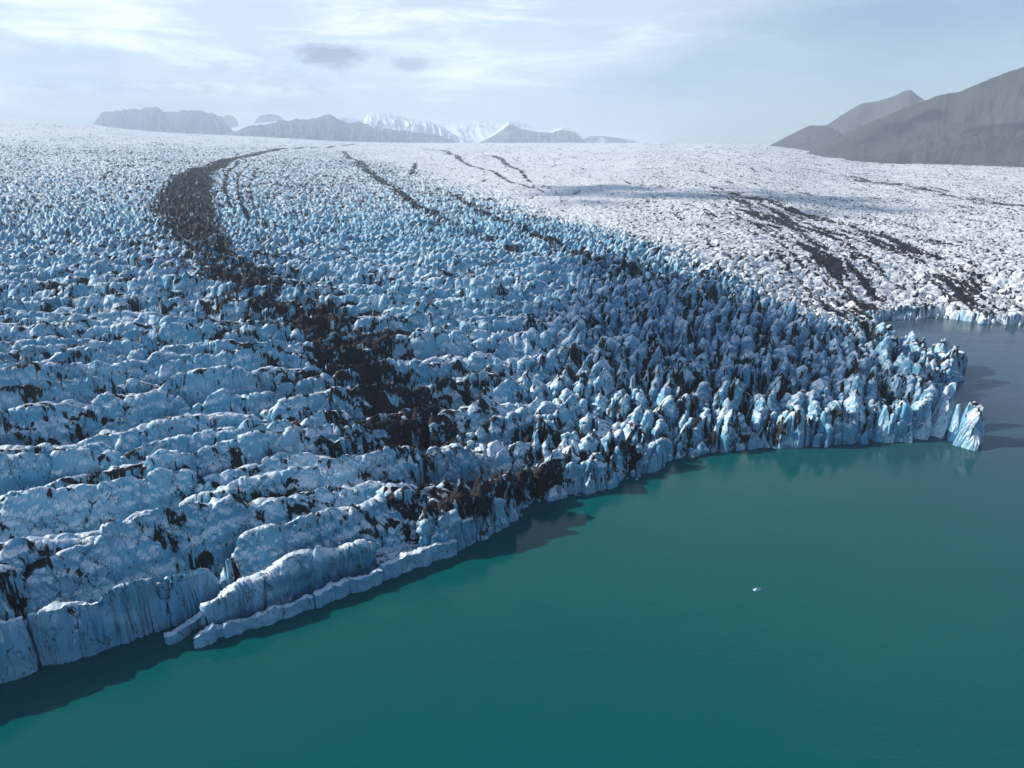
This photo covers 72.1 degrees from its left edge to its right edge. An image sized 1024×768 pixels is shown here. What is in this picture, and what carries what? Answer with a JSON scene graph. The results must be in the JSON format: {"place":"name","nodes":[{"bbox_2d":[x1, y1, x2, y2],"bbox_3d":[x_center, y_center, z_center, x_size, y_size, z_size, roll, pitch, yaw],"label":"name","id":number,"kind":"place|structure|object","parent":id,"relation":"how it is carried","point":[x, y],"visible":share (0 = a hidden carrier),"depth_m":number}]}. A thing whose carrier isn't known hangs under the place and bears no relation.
{"place":"outdoors","nodes":[
{"label":"outdoors","id":0,"kind":"place"},
{"bbox_2d":[92,106,233,134],"bbox_3d":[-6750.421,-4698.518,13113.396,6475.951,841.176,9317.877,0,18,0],"label":"mountain","id":1,"kind":"structure","parent":0,"point":[155,119],"depth_m":11764.50},
{"bbox_2d":[223,115,238,127],"bbox_3d":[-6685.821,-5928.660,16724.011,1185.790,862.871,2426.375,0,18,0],"label":"mountain","id":2,"kind":"structure","parent":0,"point":[231,121],"depth_m":16321.90},
{"bbox_2d":[255,114,283,123],"bbox_3d":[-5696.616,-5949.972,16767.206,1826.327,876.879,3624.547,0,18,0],"label":"mountain","id":3,"kind":"structure","parent":0,"point":[265,118],"depth_m":16295.50},
{"bbox_2d":[225,114,376,141],"bbox_3d":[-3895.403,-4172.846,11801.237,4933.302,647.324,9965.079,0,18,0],"label":"mountain","id":4,"kind":"structure","parent":0,"point":[328,127],"depth_m":10345.98},
{"bbox_2d":[363,113,469,142],"bbox_3d":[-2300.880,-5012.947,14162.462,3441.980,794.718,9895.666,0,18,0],"label":"mountain","id":5,"kind":"structure","parent":0,"point":[390,128],"depth_m":12540.83},
{"bbox_2d":[231,117,665,142],"bbox_3d":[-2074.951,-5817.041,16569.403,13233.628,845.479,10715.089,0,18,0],"label":"mountain","id":6,"kind":"structure","parent":0,"point":[475,131],"depth_m":16083.86},
{"bbox_2d":[0,119,1023,665],"bbox_3d":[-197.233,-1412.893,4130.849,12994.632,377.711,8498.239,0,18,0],"label":"glacier","id":7,"kind":"object","parent":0,"point":[182,437],"visible":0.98,"depth_m":363.51},
{"bbox_2d":[146,144,517,545],"bbox_3d":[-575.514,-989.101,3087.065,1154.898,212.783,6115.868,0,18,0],"label":"moraine","id":8,"kind":"structure","parent":7,"relation":"on","point":[185,214],"depth_m":302.62},
{"bbox_2d":[0,317,1023,767],"bbox_3d":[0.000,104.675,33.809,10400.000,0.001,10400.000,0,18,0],"label":"lagoon water","id":9,"kind":"structure","parent":0,"point":[628,621],"depth_m":166.12},
{"bbox_2d":[0,601,42,683],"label":"ice block","id":10,"kind":"structure","parent":9,"relation":"in","point":[18,656],"depth_m":154.76},
{"bbox_2d":[163,611,202,644],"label":"ice slab","id":11,"kind":"structure","parent":9,"relation":"on","point":[181,632],"depth_m":168.83},
{"bbox_2d":[193,538,456,648],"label":"ice slab","id":12,"kind":"structure","parent":9,"relation":"on","point":[330,591],"depth_m":182.75},
{"bbox_2d":[872,405,894,442],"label":"ice fin","id":13,"kind":"object","parent":9,"relation":"in","point":[881,434],"visible":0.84,"depth_m":284.83},
{"bbox_2d":[897,422,912,442],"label":"ice fin","id":14,"kind":"object","parent":9,"relation":"on","point":[910,435],"visible":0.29,"depth_m":285.16},
{"bbox_2d":[913,411,931,439],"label":"ice fin","id":15,"kind":"object","parent":9,"relation":"on","point":[924,433],"visible":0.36,"depth_m":288.79},
{"bbox_2d":[931,382,955,438],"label":"ice fin","id":16,"kind":"object","parent":9,"relation":"on","point":[941,416],"visible":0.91,"depth_m":294.25},
{"bbox_2d":[946,404,960,441],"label":"ice fin","id":17,"kind":"object","parent":9,"relation":"on","point":[952,432],"visible":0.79,"depth_m":285.94},
{"bbox_2d":[953,401,984,450],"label":"ice tower","id":18,"kind":"structure","parent":9,"relation":"in","point":[971,433],"depth_m":279.70},
{"bbox_2d":[0,0,1023,144],"label":"sky","id":19,"kind":"structure","parent":0,"point":[759,72]},
{"bbox_2d":[477,121,588,142],"bbox_3d":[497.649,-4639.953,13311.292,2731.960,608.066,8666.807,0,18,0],"label":"mountain","id":20,"kind":"structure","parent":0,"point":[509,132],"depth_m":12224.19},
{"bbox_2d":[585,136,639,142],"bbox_3d":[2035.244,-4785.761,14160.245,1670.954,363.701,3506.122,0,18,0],"label":"mountain","id":21,"kind":"structure","parent":0,"point":[598,139],"depth_m":13552.12},
{"bbox_2d":[769,125,842,150],"bbox_3d":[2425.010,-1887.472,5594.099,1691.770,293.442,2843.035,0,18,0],"label":"hill","id":22,"kind":"structure","parent":0,"point":[810,137],"depth_m":5163.98},
{"bbox_2d":[826,90,924,134],"bbox_3d":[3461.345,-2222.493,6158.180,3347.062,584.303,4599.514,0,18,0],"label":"mountain","id":23,"kind":"structure","parent":0,"point":[858,116],"depth_m":5770.90},
{"bbox_2d":[807,67,1023,166],"bbox_3d":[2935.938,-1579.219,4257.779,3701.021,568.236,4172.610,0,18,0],"label":"mountain","id":24,"kind":"structure","parent":0,"point":[981,124],"depth_m":3334.88}
]}

